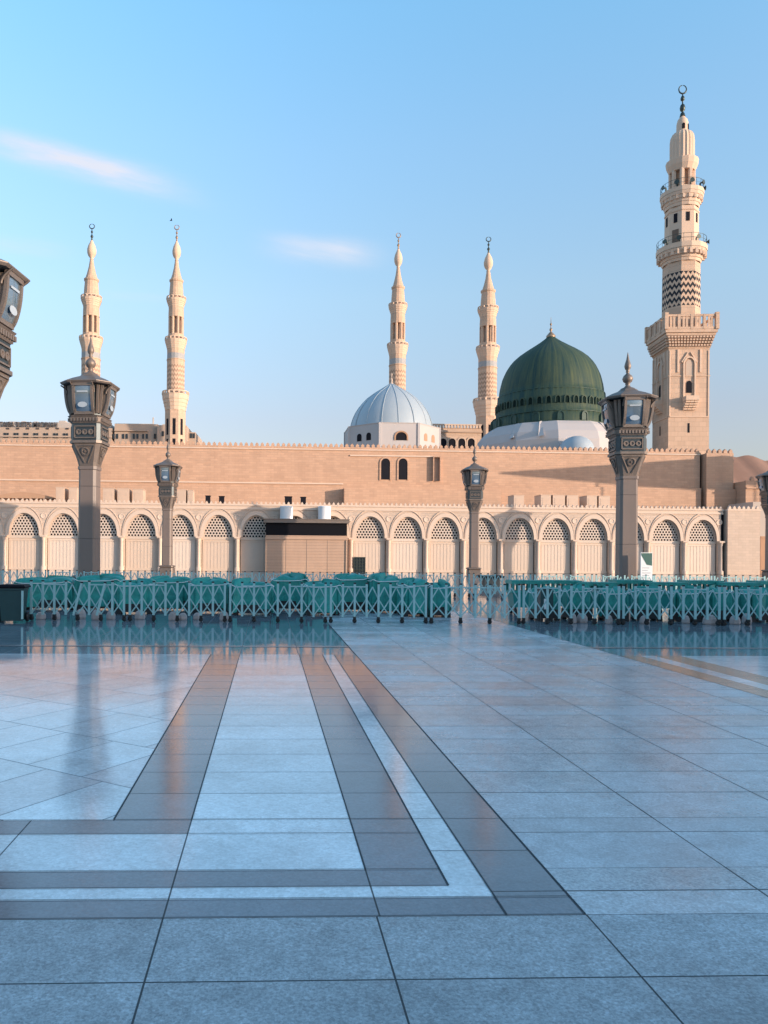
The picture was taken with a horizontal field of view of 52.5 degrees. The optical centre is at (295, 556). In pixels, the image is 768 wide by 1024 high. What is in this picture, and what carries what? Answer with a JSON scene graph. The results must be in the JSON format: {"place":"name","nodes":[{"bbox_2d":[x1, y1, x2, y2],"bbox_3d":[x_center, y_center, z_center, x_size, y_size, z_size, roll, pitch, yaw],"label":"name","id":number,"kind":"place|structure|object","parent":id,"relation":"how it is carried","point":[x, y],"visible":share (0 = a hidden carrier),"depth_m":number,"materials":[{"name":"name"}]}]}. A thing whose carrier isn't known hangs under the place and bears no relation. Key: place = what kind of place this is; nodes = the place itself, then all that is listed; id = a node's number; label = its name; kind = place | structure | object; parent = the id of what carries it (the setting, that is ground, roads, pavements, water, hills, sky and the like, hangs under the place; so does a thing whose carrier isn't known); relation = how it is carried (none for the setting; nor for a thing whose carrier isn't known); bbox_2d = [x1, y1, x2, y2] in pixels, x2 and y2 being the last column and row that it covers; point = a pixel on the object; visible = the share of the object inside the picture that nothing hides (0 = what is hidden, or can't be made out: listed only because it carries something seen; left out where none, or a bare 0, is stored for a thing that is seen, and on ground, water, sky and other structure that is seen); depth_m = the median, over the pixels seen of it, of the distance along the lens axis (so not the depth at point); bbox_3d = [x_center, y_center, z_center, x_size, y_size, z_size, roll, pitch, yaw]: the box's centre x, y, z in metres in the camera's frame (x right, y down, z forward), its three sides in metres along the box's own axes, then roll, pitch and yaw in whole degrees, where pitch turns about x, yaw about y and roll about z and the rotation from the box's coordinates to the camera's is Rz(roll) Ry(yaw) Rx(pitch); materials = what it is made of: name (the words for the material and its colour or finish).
{"place":"outdoors","nodes":[
{"label":"outdoors","id":0,"kind":"place"},
{"bbox_2d":[0,421,114,443],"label":"hotel building","id":1,"kind":"structure","parent":0,"point":[60,431],"depth_m":300.00,"materials":[{"name":"beige concrete"}]},
{"bbox_2d":[0,569,761,574],"bbox_3d":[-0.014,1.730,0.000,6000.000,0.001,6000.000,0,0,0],"label":"ground","id":2,"kind":"structure","parent":0,"point":[542,573],"depth_m":87.30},
{"bbox_2d":[79,224,102,375],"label":"minaret","id":3,"kind":"object","parent":2,"relation":"on","point":[91,300],"visible":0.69,"depth_m":237.95,"materials":[{"name":"stone"}]},
{"bbox_2d":[113,417,201,444],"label":"hotel annex","id":4,"kind":"object","parent":2,"relation":"on","point":[142,433],"visible":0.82,"depth_m":300.00,"materials":[{"name":"beige concrete"}]},
{"bbox_2d":[162,225,188,444],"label":"minaret","id":5,"kind":"object","parent":2,"relation":"on","point":[175,397],"visible":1,"depth_m":237.79,"materials":[{"name":"stone"}]},
{"bbox_2d":[0,499,724,574],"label":"arcade","id":6,"kind":"object","parent":2,"relation":"on","point":[207,536],"visible":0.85,"depth_m":85.74,"materials":[{"name":"stone"}]},
{"bbox_2d":[8,535,40,569],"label":"door","id":7,"kind":"structure","parent":6,"relation":"in","point":[24,550],"depth_m":84.07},
{"bbox_2d":[0,492,55,501],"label":"roof canopy","id":8,"kind":"object","parent":6,"relation":"on","point":[15,496],"visible":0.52,"depth_m":89.61,"materials":[{"name":"brown paint"}]},
{"bbox_2d":[56,487,68,501],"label":"air handling unit","id":9,"kind":"object","parent":6,"relation":"on","point":[62,493],"visible":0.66,"depth_m":88.79,"materials":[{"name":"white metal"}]},
{"bbox_2d":[47,536,77,569],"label":"door","id":10,"kind":"structure","parent":6,"relation":"in","point":[62,550],"depth_m":84.25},
{"bbox_2d":[100,536,118,569],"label":"door","id":11,"kind":"structure","parent":6,"relation":"in","point":[109,545],"depth_m":84.48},
{"bbox_2d":[103,488,116,501],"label":"air handling unit","id":12,"kind":"object","parent":6,"relation":"on","point":[109,494],"visible":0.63,"depth_m":89.03,"materials":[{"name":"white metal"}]},
{"bbox_2d":[117,488,132,502],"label":"air handling unit","id":13,"kind":"object","parent":6,"relation":"on","point":[123,494],"visible":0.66,"depth_m":89.10,"materials":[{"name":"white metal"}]},
{"bbox_2d":[125,536,156,570],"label":"door","id":14,"kind":"structure","parent":6,"relation":"in","point":[141,552],"depth_m":84.62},
{"bbox_2d":[173,537,195,570],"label":"door","id":15,"kind":"structure","parent":6,"relation":"in","point":[184,548],"depth_m":84.85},
{"bbox_2d":[202,537,233,570],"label":"door","id":16,"kind":"structure","parent":6,"relation":"in","point":[217,552],"depth_m":84.99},
{"bbox_2d":[240,537,264,570],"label":"door","id":17,"kind":"structure","parent":6,"relation":"in","point":[252,549],"depth_m":85.18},
{"bbox_2d":[0,439,700,508],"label":"mosque wall","id":18,"kind":"structure","parent":6,"relation":"on","point":[336,474],"depth_m":99.02,"materials":[{"name":"stone"}]},
{"bbox_2d":[379,457,391,479],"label":"window","id":19,"kind":"structure","parent":18,"relation":"in","point":[385,465],"depth_m":99.47,"materials":[{"name":"stone"}]},
{"bbox_2d":[397,457,408,479],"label":"window","id":20,"kind":"structure","parent":18,"relation":"in","point":[402,463],"depth_m":99.56,"materials":[{"name":"stone"}]},
{"bbox_2d":[353,557,365,571],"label":"grille gate","id":21,"kind":"structure","parent":6,"relation":"attached to","point":[359,563],"depth_m":85.04,"materials":[{"name":"green metal"}]},
{"bbox_2d":[354,538,385,571],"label":"door","id":22,"kind":"structure","parent":6,"relation":"in","point":[373,550],"depth_m":85.77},
{"bbox_2d":[391,539,422,571],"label":"door","id":23,"kind":"structure","parent":6,"relation":"in","point":[406,556],"depth_m":85.95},
{"bbox_2d":[429,539,459,572],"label":"door","id":24,"kind":"structure","parent":6,"relation":"in","point":[443,553],"depth_m":86.14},
{"bbox_2d":[466,539,496,572],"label":"door","id":25,"kind":"structure","parent":6,"relation":"in","point":[487,548],"depth_m":86.35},
{"bbox_2d":[503,540,533,572],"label":"door","id":26,"kind":"structure","parent":6,"relation":"in","point":[518,554],"depth_m":86.52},
{"bbox_2d":[534,495,550,506],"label":"air handling unit","id":27,"kind":"object","parent":6,"relation":"on","point":[540,500],"visible":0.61,"depth_m":91.36,"materials":[{"name":"white metal"}]},
{"bbox_2d":[540,540,570,572],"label":"door","id":28,"kind":"structure","parent":6,"relation":"in","point":[555,554],"depth_m":86.71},
{"bbox_2d":[579,495,597,507],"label":"air handling unit","id":29,"kind":"object","parent":6,"relation":"on","point":[589,500],"visible":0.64,"depth_m":91.60,"materials":[{"name":"white metal"}]},
{"bbox_2d":[577,540,607,573],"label":"door","id":30,"kind":"structure","parent":6,"relation":"in","point":[591,555],"depth_m":86.88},
{"bbox_2d":[651,541,679,573],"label":"door","id":31,"kind":"structure","parent":6,"relation":"in","point":[665,553],"depth_m":87.27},
{"bbox_2d":[687,541,715,573],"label":"door","id":32,"kind":"structure","parent":6,"relation":"in","point":[700,555],"depth_m":87.46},
{"bbox_2d":[387,233,407,389],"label":"minaret","id":33,"kind":"object","parent":2,"relation":"on","point":[397,346],"visible":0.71,"depth_m":242.74,"materials":[{"name":"white stone"}]},
{"bbox_2d":[473,237,499,438],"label":"minaret","id":34,"kind":"object","parent":2,"relation":"on","point":[485,401],"visible":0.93,"depth_m":244.88,"materials":[{"name":"white stone"}]},
{"bbox_2d":[644,85,719,453],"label":"grand minaret","id":35,"kind":"object","parent":2,"relation":"on","point":[679,338],"visible":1,"depth_m":112.52,"materials":[{"name":"stone"}]},
{"bbox_2d":[733,455,767,501],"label":"brown canopy","id":36,"kind":"object","parent":2,"relation":"on","point":[746,467],"visible":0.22,"depth_m":119.23,"materials":[{"name":"fabric"}]},
{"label":"mosque hall","id":37,"kind":"object","parent":2,"relation":"on","visible":0},
{"bbox_2d":[701,449,735,509],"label":"tower block","id":38,"kind":"structure","parent":37,"relation":"attached to","point":[717,489],"depth_m":100.69,"materials":[{"name":"stone"}]},
{"bbox_2d":[0,570,767,655],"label":"plaza","id":39,"kind":"structure","parent":0,"point":[237,630],"depth_m":17.46,"materials":[{"name":"grey tile"}]},
{"bbox_2d":[0,259,29,398],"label":"street lamp","id":40,"kind":"object","parent":39,"relation":"on","point":[14,281],"visible":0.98,"depth_m":21.44,"materials":[{"name":"grey metal"}]},
{"bbox_2d":[0,584,30,621],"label":"wheeled bin","id":41,"kind":"object","parent":39,"relation":"on","point":[13,601],"visible":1,"depth_m":18.93,"materials":[{"name":"green plastic"}]},
{"bbox_2d":[0,569,45,583],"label":"expanding barrier","id":42,"kind":"object","parent":39,"relation":"on","point":[10,576],"visible":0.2,"depth_m":33.04,"materials":[{"name":"white metal"}]},
{"bbox_2d":[12,575,74,609],"bbox_3d":[-7.766,1.116,23.992,1.923,1.047,1.111,0,0,-1],"label":"covered stack","id":43,"kind":"object","parent":39,"relation":"on","point":[60,594],"visible":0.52,"depth_m":23.55,"materials":[{"name":"teal fabric"}]},
{"bbox_2d":[29,580,125,620],"bbox_3d":[-5.592,1.139,19.786,2.507,1.035,0.229,0,0,1],"label":"expanding barrier","id":44,"kind":"object","parent":39,"relation":"on","point":[77,599],"visible":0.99,"depth_m":19.76,"materials":[{"name":"metal"}]},
{"bbox_2d":[60,337,119,578],"bbox_3d":[-9.666,-4.373,36.200,2.518,11.994,2.518,0,0,5],"label":"street lamp","id":45,"kind":"object","parent":39,"relation":"on","point":[90,398],"visible":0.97,"depth_m":35.76,"materials":[{"name":"grey metal"}]},
{"bbox_2d":[73,573,125,609],"bbox_3d":[-6.078,1.093,23.999,1.530,1.118,1.095,0,0,0],"label":"covered stack","id":46,"kind":"object","parent":39,"relation":"on","point":[101,579],"visible":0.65,"depth_m":23.53,"materials":[{"name":"teal fabric"}]},
{"bbox_2d":[0,654,209,819],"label":"paving diamond panel","id":47,"kind":"object","parent":39,"relation":"on","point":[81,735],"visible":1,"depth_m":7.71,"materials":[{"name":"white stone"}]},
{"bbox_2d":[114,578,157,613],"bbox_3d":[-4.657,1.150,22.500,1.198,1.028,1.094,0,0,-3],"label":"covered stack","id":48,"kind":"object","parent":39,"relation":"on","point":[135,596],"visible":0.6,"depth_m":22.05,"materials":[{"name":"teal fabric"}]},
{"bbox_2d":[153,441,181,573],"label":"street lamp","id":49,"kind":"object","parent":39,"relation":"on","point":[167,472],"visible":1,"depth_m":70.54,"materials":[{"name":"stone"}]},
{"bbox_2d":[150,575,191,610],"bbox_3d":[-3.872,1.133,24.004,1.463,1.074,1.101,0,0,-4],"label":"covered stack","id":50,"kind":"object","parent":39,"relation":"on","point":[171,595],"visible":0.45,"depth_m":23.54,"materials":[{"name":"teal fabric"}]},
{"bbox_2d":[128,581,226,621],"bbox_3d":[-3.032,1.159,19.815,2.547,1.035,0.184,0,0,1],"label":"expanding barrier","id":51,"kind":"object","parent":39,"relation":"on","point":[165,600],"visible":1,"depth_m":19.75,"materials":[{"name":"metal"}]},
{"bbox_2d":[190,577,228,613],"bbox_3d":[-2.498,1.147,22.996,1.358,1.067,1.103,0,0,0],"label":"covered stack","id":52,"kind":"object","parent":39,"relation":"on","point":[207,596],"visible":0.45,"depth_m":22.54,"materials":[{"name":"teal fabric"}]},
{"bbox_2d":[231,577,273,614],"bbox_3d":[-1.272,1.155,22.499,1.305,1.070,1.095,0,0,-2],"label":"covered stack","id":53,"kind":"object","parent":39,"relation":"on","point":[248,597],"visible":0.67,"depth_m":22.06,"materials":[{"name":"teal fabric"}]},
{"bbox_2d":[228,582,326,622],"bbox_3d":[-0.452,1.179,19.749,2.547,1.035,0.184,0,0,1],"label":"expanding barrier","id":54,"kind":"object","parent":39,"relation":"on","point":[301,613],"visible":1,"depth_m":19.70,"materials":[{"name":"teal metal"}]},
{"bbox_2d":[270,572,309,609],"bbox_3d":[-0.166,1.103,24.509,1.309,1.192,1.113,0,0,4],"label":"covered stack","id":55,"kind":"object","parent":39,"relation":"on","point":[294,579],"visible":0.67,"depth_m":24.05,"materials":[{"name":"teal fabric"}]},
{"bbox_2d":[0,819,582,918],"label":"paving cross bands","id":56,"kind":"object","parent":39,"relation":"on","point":[391,843],"depth_m":4.13,"materials":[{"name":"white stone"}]},
{"bbox_2d":[263,518,349,571],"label":"kiosk","id":57,"kind":"object","parent":39,"relation":"on","point":[306,545],"visible":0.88,"depth_m":83.54,"materials":[{"name":"beige stone"}]},
{"bbox_2d":[114,654,567,896],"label":"paving bands","id":58,"kind":"object","parent":39,"relation":"on","point":[167,785],"depth_m":6.21,"materials":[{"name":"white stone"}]},
{"bbox_2d":[332,573,368,611],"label":"covered stack","id":59,"kind":"object","parent":39,"relation":"on","point":[348,579],"visible":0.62,"depth_m":23.76,"materials":[{"name":"teal fabric"}]},
{"bbox_2d":[0,612,766,918],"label":"paving joints","id":60,"kind":"object","parent":39,"relation":"on","point":[354,832],"visible":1,"depth_m":4.68,"materials":[{"name":"stone"}]},
{"bbox_2d":[0,913,767,1023],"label":"foreground paving","id":61,"kind":"structure","parent":39,"relation":"on","point":[706,968],"depth_m":3.17,"materials":[{"name":"stone"}]},
{"bbox_2d":[0,645,767,648],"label":"paving far band","id":62,"kind":"object","parent":39,"relation":"on","point":[348,646],"visible":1,"depth_m":14.51,"materials":[{"name":"stone"}]},
{"bbox_2d":[412,573,469,596],"bbox_3d":[6.248,1.232,33.196,2.547,1.035,0.184,0,0,2],"label":"expanding barrier","id":63,"kind":"object","parent":39,"relation":"on","point":[454,580],"visible":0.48,"depth_m":33.12,"materials":[{"name":"teal metal"}]},
{"bbox_2d":[461,445,488,575],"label":"street lamp","id":64,"kind":"object","parent":39,"relation":"on","point":[474,476],"visible":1,"depth_m":71.53,"materials":[{"name":"stone"}]},
{"bbox_2d":[473,573,530,596],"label":"expanding barrier","id":65,"kind":"object","parent":39,"relation":"on","point":[488,579],"visible":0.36,"depth_m":32.96,"materials":[{"name":"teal metal"}]},
{"bbox_2d":[505,580,547,614],"bbox_3d":[6.946,1.238,23.200,1.070,1.034,0.760,0,0,1],"label":"plastic trolley","id":66,"kind":"object","parent":39,"relation":"on","point":[512,599],"visible":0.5,"depth_m":22.88,"materials":[{"name":"teal plastic"}]},
{"bbox_2d":[319,611,767,913],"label":"paving walkway","id":67,"kind":"structure","parent":39,"relation":"on","point":[512,721],"depth_m":7.45,"materials":[{"name":"stone"}]},
{"bbox_2d":[303,578,341,615],"bbox_3d":[0.779,1.179,22.613,1.166,1.054,1.119,0,0,-2],"label":"covered stack","id":68,"kind":"object","parent":67,"relation":"on","point":[319,598],"visible":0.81,"depth_m":22.13,"materials":[{"name":"teal fabric"}]},
{"bbox_2d":[329,582,427,622],"bbox_3d":[2.126,1.199,19.789,2.547,1.035,0.184,0,0,-1],"label":"expanding barrier","id":69,"kind":"object","parent":67,"relation":"on","point":[378,601],"visible":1,"depth_m":19.73,"materials":[{"name":"teal metal"}]},
{"bbox_2d":[368,572,398,612],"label":"covered stack","id":70,"kind":"object","parent":67,"relation":"on","point":[382,579],"visible":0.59,"depth_m":23.12,"materials":[{"name":"teal fabric"}]},
{"bbox_2d":[396,577,429,616],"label":"covered stack","id":71,"kind":"object","parent":67,"relation":"on","point":[408,598],"visible":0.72,"depth_m":21.92,"materials":[{"name":"teal fabric"}]},
{"bbox_2d":[428,579,451,617],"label":"covered stack","id":72,"kind":"object","parent":67,"relation":"on","point":[438,598],"visible":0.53,"depth_m":21.75,"materials":[{"name":"teal fabric"}]},
{"bbox_2d":[429,583,520,623],"bbox_3d":[4.612,1.219,19.794,2.357,1.035,0.184,0,0,0],"label":"expanding barrier","id":73,"kind":"object","parent":67,"relation":"on","point":[475,602],"visible":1,"depth_m":19.73,"materials":[{"name":"metal"}]},
{"bbox_2d":[528,586,559,620],"bbox_3d":[6.846,1.276,21.200,0.753,0.956,0.607,0,0,-6],"label":"covered bundle","id":74,"kind":"object","parent":39,"relation":"on","point":[531,600],"visible":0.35,"depth_m":21.02,"materials":[{"name":"teal fabric"}]},
{"bbox_2d":[541,580,581,605],"bbox_3d":[8.276,1.257,24.000,1.070,1.017,0.760,0,0,4],"label":"plastic trolley","id":75,"kind":"object","parent":39,"relation":"on","point":[561,582],"visible":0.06,"depth_m":23.65,"materials":[{"name":"teal plastic"}]},
{"bbox_2d":[534,574,592,586],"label":"expanding barrier","id":76,"kind":"object","parent":39,"relation":"on","point":[577,576],"visible":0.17,"depth_m":32.88,"materials":[{"name":"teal metal"}]},
{"bbox_2d":[521,584,620,624],"bbox_3d":[7.097,1.238,19.869,2.547,1.035,0.184,0,0,0],"label":"expanding barrier","id":77,"kind":"object","parent":39,"relation":"on","point":[570,621],"visible":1,"depth_m":19.80,"materials":[{"name":"teal metal"}]},
{"bbox_2d":[561,583,592,619],"bbox_3d":[7.807,1.249,21.399,0.769,1.025,0.607,0,0,-7],"label":"covered bundle","id":78,"kind":"object","parent":39,"relation":"on","point":[577,600],"visible":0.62,"depth_m":21.22,"materials":[{"name":"teal fabric"}]},
{"bbox_2d":[575,582,618,607],"bbox_3d":[9.093,1.277,23.300,1.070,0.989,0.760,0,0,3],"label":"plastic trolley","id":79,"kind":"object","parent":39,"relation":"on","point":[599,584],"visible":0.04,"depth_m":22.94,"materials":[{"name":"teal plastic"}]},
{"bbox_2d":[597,585,629,620],"bbox_3d":[8.751,1.276,21.200,0.760,0.986,0.607,0,0,4],"label":"covered bundle","id":80,"kind":"object","parent":39,"relation":"on","point":[612,600],"visible":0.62,"depth_m":21.00,"materials":[{"name":"teal fabric"}]},
{"bbox_2d":[598,353,657,579],"bbox_3d":[16.184,-4.063,37.600,2.518,11.781,2.518,0,0,5],"label":"street lamp","id":81,"kind":"object","parent":39,"relation":"on","point":[627,411],"visible":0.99,"depth_m":37.16,"materials":[{"name":"grey metal"}]},
{"bbox_2d":[608,579,652,606],"bbox_3d":[10.427,1.261,24.000,1.070,1.042,0.760,0,0,4],"label":"plastic trolley","id":82,"kind":"object","parent":39,"relation":"on","point":[630,584],"visible":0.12,"depth_m":23.65,"materials":[{"name":"teal plastic"}]},
{"bbox_2d":[502,817,767,867],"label":"floor tile","id":83,"kind":"object","parent":39,"relation":"on","point":[643,842],"visible":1,"depth_m":4.63,"materials":[{"name":"stone"}]},
{"bbox_2d":[640,552,652,579],"bbox_3d":[16.676,0.828,36.600,0.570,2.007,0.400,0,0,-3],"label":"poster stand","id":84,"kind":"object","parent":39,"relation":"on","point":[646,560],"visible":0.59,"depth_m":36.58,"materials":[{"name":"white plastic"}]},
{"bbox_2d":[630,585,662,620],"bbox_3d":[9.750,1.288,21.400,0.753,0.977,0.607,0,0,2],"label":"covered bundle","id":85,"kind":"object","parent":39,"relation":"on","point":[641,600],"visible":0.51,"depth_m":21.20,"materials":[{"name":"teal fabric"}]},
{"bbox_2d":[641,582,687,607],"bbox_3d":[11.199,1.288,23.400,1.070,1.000,0.760,0,0,3],"label":"plastic trolley","id":86,"kind":"object","parent":39,"relation":"on","point":[665,600],"visible":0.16,"depth_m":23.05,"materials":[{"name":"teal plastic"}]},
{"bbox_2d":[620,585,720,625],"bbox_3d":[9.678,1.258,19.878,2.547,1.035,0.184,0,0,1],"label":"expanding barrier","id":87,"kind":"object","parent":39,"relation":"on","point":[670,621],"visible":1,"depth_m":19.83,"materials":[{"name":"teal metal"}]},
{"bbox_2d":[654,574,711,589],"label":"expanding barrier","id":88,"kind":"object","parent":39,"relation":"on","point":[669,579],"visible":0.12,"depth_m":33.06,"materials":[{"name":"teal metal"}]},
{"bbox_2d":[668,585,701,621],"bbox_3d":[10.717,1.281,21.200,0.760,1.007,0.607,0,0,3],"label":"covered bundle","id":89,"kind":"object","parent":39,"relation":"on","point":[677,601],"visible":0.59,"depth_m":21.01,"materials":[{"name":"teal fabric"}]},
{"bbox_2d":[623,656,767,697],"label":"floor stripes","id":90,"kind":"object","parent":39,"relation":"on","point":[730,672],"visible":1,"depth_m":11.59,"materials":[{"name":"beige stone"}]},
{"bbox_2d":[677,580,723,588],"bbox_3d":[12.503,1.273,23.800,1.070,1.050,0.760,0,0,1],"label":"plastic trolley","id":91,"kind":"object","parent":39,"relation":"on","point":[702,584],"visible":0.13,"depth_m":23.44,"materials":[{"name":"teal plastic"}]},
{"bbox_2d":[642,656,767,689],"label":"floor tiles","id":92,"kind":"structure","parent":39,"relation":"on","point":[757,665],"depth_m":12.48,"materials":[{"name":"stone"}]},
{"bbox_2d":[701,585,734,620],"bbox_3d":[11.687,1.287,21.400,0.753,1.009,0.607,0,0,-7],"label":"covered bundle","id":93,"kind":"object","parent":39,"relation":"on","point":[713,601],"visible":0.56,"depth_m":21.18,"materials":[{"name":"teal fabric"}]},
{"bbox_2d":[712,582,759,601],"bbox_3d":[13.299,1.296,23.300,1.070,1.016,0.760,0,0,3],"label":"plastic trolley","id":94,"kind":"object","parent":39,"relation":"on","point":[738,584],"visible":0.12,"depth_m":22.95,"materials":[{"name":"teal plastic"}]},
{"bbox_2d":[721,506,761,574],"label":"gate block","id":95,"kind":"structure","parent":39,"relation":"on","point":[740,531],"depth_m":86.78,"materials":[{"name":"stone"}]},
{"bbox_2d":[721,585,767,625],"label":"expanding barrier","id":96,"kind":"object","parent":39,"relation":"on","point":[746,622],"visible":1,"depth_m":19.80,"materials":[{"name":"teal metal"}]},
{"bbox_2d":[738,586,767,621],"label":"covered bundle","id":97,"kind":"object","parent":39,"relation":"on","point":[742,601],"visible":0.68,"depth_m":21.00,"materials":[{"name":"teal fabric"}]},
{"bbox_2d":[755,471,767,577],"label":"street lamp","id":98,"kind":"object","parent":39,"relation":"on","point":[762,480],"visible":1,"depth_m":73.27,"materials":[{"name":"brown metal"}]},
{"bbox_2d":[0,0,767,460],"label":"sky","id":99,"kind":"structure","parent":0,"point":[289,145],"materials":[{"name":"blue"}]},
{"bbox_2d":[344,373,440,447],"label":"silver dome","id":100,"kind":"structure","parent":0,"point":[391,414],"depth_m":116.72,"materials":[{"name":"paint"}]},
{"bbox_2d":[432,424,481,448],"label":"wing","id":101,"kind":"structure","parent":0,"point":[454,436],"depth_m":138.28,"materials":[{"name":"beige stone"}]},
{"bbox_2d":[477,323,608,450],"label":"green dome","id":102,"kind":"structure","parent":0,"point":[552,393],"depth_m":113.93,"materials":[{"name":"paint"}]},
{"bbox_2d":[537,589,552,621],"bbox_3d":[6.687,1.308,20.620,0.380,0.890,0.320,0,0,0],"label":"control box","id":103,"kind":"object","parent":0,"point":[541,599],"visible":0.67,"depth_m":20.48,"materials":[{"name":"plastic"}]},
{"bbox_2d":[560,436,593,450],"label":"dome","id":104,"kind":"structure","parent":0,"point":[572,442],"depth_m":106.25,"materials":[{"name":"paint"}]},
{"bbox_2d":[728,502,765,573],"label":"brown building","id":105,"kind":"structure","parent":0,"point":[762,536],"depth_m":94.58,"materials":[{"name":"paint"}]},
{"bbox_2d":[733,476,758,503],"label":"block","id":106,"kind":"structure","parent":105,"relation":"on","point":[747,491],"depth_m":98.67,"materials":[{"name":"stone"}]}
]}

